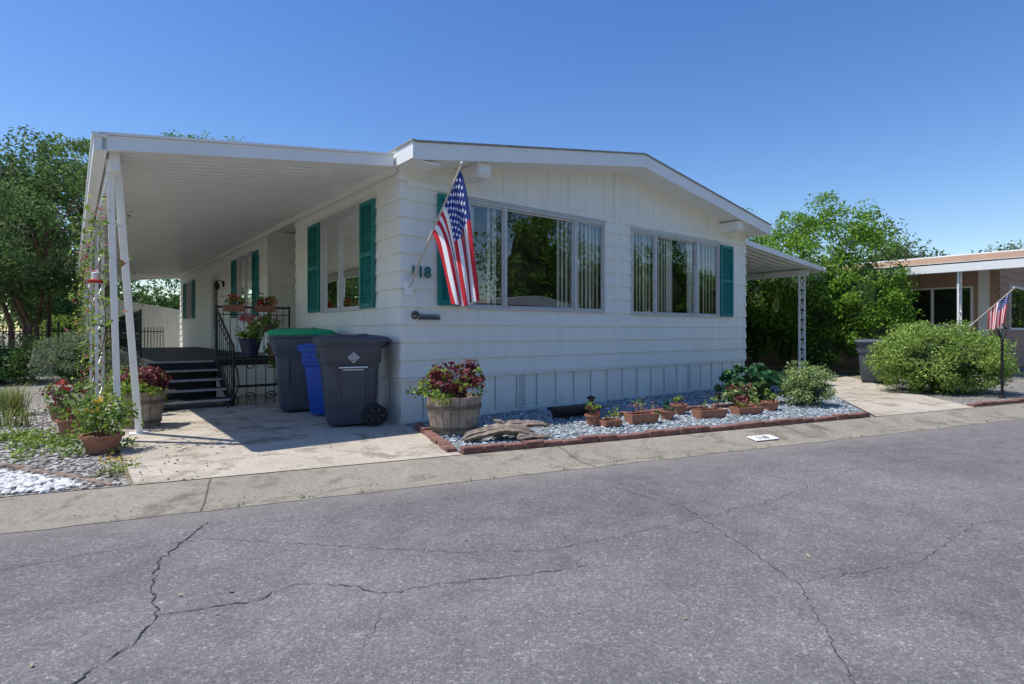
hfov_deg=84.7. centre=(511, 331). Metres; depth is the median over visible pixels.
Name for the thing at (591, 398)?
solar path light
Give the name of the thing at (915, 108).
sky
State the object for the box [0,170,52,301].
crape myrtle tree
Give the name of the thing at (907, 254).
background trees
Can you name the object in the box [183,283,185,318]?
shutter
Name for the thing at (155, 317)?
white fence
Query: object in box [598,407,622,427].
terracotta pot
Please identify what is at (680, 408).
terracotta pot
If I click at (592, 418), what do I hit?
terracotta pot
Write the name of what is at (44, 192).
crape myrtle tree
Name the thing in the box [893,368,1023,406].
gravel garden
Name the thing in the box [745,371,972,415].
driveway
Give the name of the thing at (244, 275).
window side
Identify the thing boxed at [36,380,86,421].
flowering plant
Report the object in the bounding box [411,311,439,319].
name ornament
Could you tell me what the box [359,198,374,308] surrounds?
shutter
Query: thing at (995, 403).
brick edging
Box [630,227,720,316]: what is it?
window frame
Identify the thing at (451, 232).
american flag
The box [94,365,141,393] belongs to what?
garden shrub
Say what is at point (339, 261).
window side
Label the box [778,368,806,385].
dark leaf shrub
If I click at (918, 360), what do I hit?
shrub
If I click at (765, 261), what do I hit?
side awning
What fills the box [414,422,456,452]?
brick edging
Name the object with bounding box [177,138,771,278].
roof
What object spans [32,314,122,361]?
garden shrub
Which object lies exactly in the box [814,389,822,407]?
solar path light
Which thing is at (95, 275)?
hummingbird feeder
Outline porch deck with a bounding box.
[118,305,289,406]
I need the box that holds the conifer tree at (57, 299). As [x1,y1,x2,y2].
[0,140,80,337]
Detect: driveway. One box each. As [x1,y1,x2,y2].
[93,365,461,484]
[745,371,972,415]
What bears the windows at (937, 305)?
attached to the house
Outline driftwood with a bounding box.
[463,419,551,440]
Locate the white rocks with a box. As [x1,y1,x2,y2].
[0,469,83,494]
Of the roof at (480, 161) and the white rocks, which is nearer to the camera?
the white rocks
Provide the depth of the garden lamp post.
9.63 m
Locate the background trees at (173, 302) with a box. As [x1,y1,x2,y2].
[0,278,179,341]
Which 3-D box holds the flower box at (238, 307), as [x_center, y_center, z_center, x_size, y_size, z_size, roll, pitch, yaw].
[-4.803,-0.513,9.729,0.450,0.326,0.309,0,0,-22]
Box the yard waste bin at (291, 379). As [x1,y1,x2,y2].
[267,327,336,410]
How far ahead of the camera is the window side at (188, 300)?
19.75 m
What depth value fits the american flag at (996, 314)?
13.65 m
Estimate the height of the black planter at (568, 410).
0.120 m
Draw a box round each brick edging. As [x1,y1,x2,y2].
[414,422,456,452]
[460,412,869,454]
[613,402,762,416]
[967,397,1023,407]
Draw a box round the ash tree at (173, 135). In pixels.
[160,130,243,141]
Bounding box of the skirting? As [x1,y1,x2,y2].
[376,359,745,423]
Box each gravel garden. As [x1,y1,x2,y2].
[0,362,128,496]
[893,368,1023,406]
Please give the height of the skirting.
0.570 m
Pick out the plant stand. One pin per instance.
(250, 342)
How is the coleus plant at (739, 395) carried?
on the gravel bed
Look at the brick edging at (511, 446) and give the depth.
6.08 m
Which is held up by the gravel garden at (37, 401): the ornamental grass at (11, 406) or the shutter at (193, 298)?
the ornamental grass at (11, 406)
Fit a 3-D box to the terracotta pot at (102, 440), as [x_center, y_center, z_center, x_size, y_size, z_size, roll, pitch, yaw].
[-3.869,0.856,5.325,0.614,0.568,0.643,0,0,0]
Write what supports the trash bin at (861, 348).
on the ground at (851, 371)
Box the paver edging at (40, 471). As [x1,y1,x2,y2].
[0,462,111,487]
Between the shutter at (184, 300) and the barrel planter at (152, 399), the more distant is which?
the shutter at (184, 300)
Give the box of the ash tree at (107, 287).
[11,132,179,300]
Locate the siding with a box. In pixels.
[180,169,746,377]
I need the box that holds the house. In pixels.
[745,268,1023,368]
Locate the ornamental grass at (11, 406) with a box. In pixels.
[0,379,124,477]
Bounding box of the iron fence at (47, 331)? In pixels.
[0,322,163,373]
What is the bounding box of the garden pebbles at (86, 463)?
[0,408,207,494]
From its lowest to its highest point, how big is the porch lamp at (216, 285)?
0.292 m
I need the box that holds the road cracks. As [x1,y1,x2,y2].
[2,454,1023,683]
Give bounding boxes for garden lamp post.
[997,323,1007,398]
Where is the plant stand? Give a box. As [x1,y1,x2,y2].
[223,312,277,407]
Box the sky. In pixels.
[0,0,1023,332]
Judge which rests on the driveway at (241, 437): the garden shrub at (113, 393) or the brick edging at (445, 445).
the garden shrub at (113, 393)
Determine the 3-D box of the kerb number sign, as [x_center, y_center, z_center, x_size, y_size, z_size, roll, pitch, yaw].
[2.776,1.173,6.210,0.340,0.011,0.140,0,9,-24]
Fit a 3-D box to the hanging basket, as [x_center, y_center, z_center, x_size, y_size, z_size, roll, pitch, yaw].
[-4.307,-0.510,9.905,0.502,1.080,0.380,0,0,23]
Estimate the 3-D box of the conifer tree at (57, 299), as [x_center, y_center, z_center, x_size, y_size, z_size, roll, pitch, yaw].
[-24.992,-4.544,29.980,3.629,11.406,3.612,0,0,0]
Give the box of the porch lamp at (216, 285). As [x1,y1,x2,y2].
[214,280,223,289]
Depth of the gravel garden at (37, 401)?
7.14 m
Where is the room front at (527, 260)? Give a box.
[471,205,597,308]
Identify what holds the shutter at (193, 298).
attached to the siding
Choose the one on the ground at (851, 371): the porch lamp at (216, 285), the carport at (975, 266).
the carport at (975, 266)
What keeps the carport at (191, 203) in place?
on the driveway at (241, 437)
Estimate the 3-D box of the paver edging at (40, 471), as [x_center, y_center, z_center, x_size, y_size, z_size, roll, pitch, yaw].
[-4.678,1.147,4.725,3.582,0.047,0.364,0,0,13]
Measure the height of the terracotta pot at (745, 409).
0.276 m
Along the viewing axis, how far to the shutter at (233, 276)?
13.94 m
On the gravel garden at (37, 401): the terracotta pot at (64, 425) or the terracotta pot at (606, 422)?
the terracotta pot at (64, 425)
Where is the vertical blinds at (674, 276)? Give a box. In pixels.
[548,225,714,313]
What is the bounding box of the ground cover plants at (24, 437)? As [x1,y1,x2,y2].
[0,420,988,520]
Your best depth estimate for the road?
2.69 m
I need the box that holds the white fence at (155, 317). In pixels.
[89,295,179,362]
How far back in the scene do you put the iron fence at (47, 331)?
15.56 m
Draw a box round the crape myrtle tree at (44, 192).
[0,125,142,370]
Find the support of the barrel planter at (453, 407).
on the gravel bed
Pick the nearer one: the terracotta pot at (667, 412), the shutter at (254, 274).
the terracotta pot at (667, 412)
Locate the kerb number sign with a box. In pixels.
[747,434,779,440]
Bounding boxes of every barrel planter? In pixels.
[101,366,171,428]
[406,358,486,435]
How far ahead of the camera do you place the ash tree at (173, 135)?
25.44 m
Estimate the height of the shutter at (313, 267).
1.460 m
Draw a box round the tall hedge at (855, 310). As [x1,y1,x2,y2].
[743,190,924,370]
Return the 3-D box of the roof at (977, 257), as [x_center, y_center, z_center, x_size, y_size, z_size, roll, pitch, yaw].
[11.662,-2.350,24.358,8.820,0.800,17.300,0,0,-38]
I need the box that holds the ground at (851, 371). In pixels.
[0,333,965,497]
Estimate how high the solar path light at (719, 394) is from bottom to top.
0.300 m
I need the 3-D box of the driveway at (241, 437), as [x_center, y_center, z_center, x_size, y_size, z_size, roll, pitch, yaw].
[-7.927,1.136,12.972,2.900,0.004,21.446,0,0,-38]
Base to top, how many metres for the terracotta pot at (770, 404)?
0.318 m
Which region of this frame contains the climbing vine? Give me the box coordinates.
[64,194,142,402]
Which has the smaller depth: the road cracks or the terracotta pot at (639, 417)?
the road cracks
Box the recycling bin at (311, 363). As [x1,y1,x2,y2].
[297,342,324,414]
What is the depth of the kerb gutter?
4.66 m
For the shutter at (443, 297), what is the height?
1.440 m
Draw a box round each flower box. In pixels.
[221,293,247,311]
[253,293,277,311]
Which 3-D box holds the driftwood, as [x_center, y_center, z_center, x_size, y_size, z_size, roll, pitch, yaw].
[-0.043,1.029,5.922,0.964,0.216,0.332,0,0,-7]
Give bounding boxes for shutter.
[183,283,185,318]
[191,279,194,317]
[231,259,236,317]
[252,250,257,315]
[307,222,319,312]
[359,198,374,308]
[437,193,467,305]
[720,245,733,316]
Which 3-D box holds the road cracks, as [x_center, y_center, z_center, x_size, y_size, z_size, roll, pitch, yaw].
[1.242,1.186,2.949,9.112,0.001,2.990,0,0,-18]
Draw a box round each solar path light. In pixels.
[587,395,595,412]
[714,392,722,405]
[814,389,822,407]
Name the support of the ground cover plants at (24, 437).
on the gravel garden at (37, 401)
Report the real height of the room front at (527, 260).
2.120 m
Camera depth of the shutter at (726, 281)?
11.41 m
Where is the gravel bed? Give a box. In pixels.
[405,387,873,453]
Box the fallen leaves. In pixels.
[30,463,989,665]
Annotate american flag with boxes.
[405,161,479,306]
[969,287,1014,329]
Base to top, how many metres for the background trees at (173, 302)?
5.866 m
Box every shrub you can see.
[0,333,55,383]
[24,328,126,388]
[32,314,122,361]
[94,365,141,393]
[99,386,171,408]
[713,362,781,400]
[773,360,837,404]
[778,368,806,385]
[862,319,1023,394]
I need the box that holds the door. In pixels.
[211,273,219,348]
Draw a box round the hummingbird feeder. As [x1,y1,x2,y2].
[87,270,102,283]
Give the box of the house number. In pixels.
[412,265,430,277]
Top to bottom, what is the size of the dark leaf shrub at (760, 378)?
0.695 m
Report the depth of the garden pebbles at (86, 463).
4.91 m
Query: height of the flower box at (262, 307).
0.353 m
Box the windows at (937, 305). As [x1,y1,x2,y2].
[894,270,1023,340]
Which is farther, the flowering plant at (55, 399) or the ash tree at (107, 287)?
the ash tree at (107, 287)
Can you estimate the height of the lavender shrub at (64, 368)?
1.242 m
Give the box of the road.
[0,419,1023,683]
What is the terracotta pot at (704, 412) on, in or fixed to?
on the gravel bed
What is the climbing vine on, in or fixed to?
attached to the carport at (191, 203)
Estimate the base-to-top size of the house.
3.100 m
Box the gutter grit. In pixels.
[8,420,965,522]
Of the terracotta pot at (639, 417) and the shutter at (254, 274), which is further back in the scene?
the shutter at (254, 274)
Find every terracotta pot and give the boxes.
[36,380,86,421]
[44,380,95,437]
[60,392,143,454]
[585,401,601,425]
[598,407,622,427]
[624,397,661,423]
[659,399,675,419]
[670,395,687,414]
[691,395,727,418]
[729,394,763,414]
[761,388,779,410]
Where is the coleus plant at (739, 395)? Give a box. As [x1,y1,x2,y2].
[721,382,758,405]
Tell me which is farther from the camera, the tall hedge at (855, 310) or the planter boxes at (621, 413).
the tall hedge at (855, 310)
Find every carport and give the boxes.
[77,131,397,441]
[751,258,1023,367]
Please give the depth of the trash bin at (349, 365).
6.66 m
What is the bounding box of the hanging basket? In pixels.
[258,312,281,331]
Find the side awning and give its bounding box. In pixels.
[745,239,825,372]
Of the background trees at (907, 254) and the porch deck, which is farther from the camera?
the background trees at (907, 254)
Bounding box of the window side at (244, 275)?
[236,251,252,318]
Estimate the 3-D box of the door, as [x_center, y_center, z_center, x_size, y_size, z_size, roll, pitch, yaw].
[-8.383,-0.565,15.916,0.085,2.110,1.050,0,0,-38]
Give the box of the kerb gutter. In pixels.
[0,403,1023,533]
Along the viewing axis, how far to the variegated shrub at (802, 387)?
8.57 m
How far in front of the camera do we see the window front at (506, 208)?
8.44 m
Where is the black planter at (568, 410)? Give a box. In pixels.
[547,404,603,416]
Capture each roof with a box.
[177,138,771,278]
[811,249,1023,275]
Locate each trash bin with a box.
[311,334,392,425]
[854,339,889,382]
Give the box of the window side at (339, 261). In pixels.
[319,203,360,312]
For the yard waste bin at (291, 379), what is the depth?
7.85 m
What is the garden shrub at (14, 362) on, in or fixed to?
on the gravel garden at (37, 401)
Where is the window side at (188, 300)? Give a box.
[186,279,192,319]
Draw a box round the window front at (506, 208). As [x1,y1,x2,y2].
[467,197,606,312]
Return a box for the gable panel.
[406,168,743,365]
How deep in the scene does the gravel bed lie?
7.31 m
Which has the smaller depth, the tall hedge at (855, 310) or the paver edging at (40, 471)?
the paver edging at (40, 471)
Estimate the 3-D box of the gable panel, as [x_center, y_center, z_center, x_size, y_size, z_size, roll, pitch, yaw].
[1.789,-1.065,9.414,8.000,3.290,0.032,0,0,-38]
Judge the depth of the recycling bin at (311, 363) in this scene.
7.48 m
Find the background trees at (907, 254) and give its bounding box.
[804,217,1023,264]

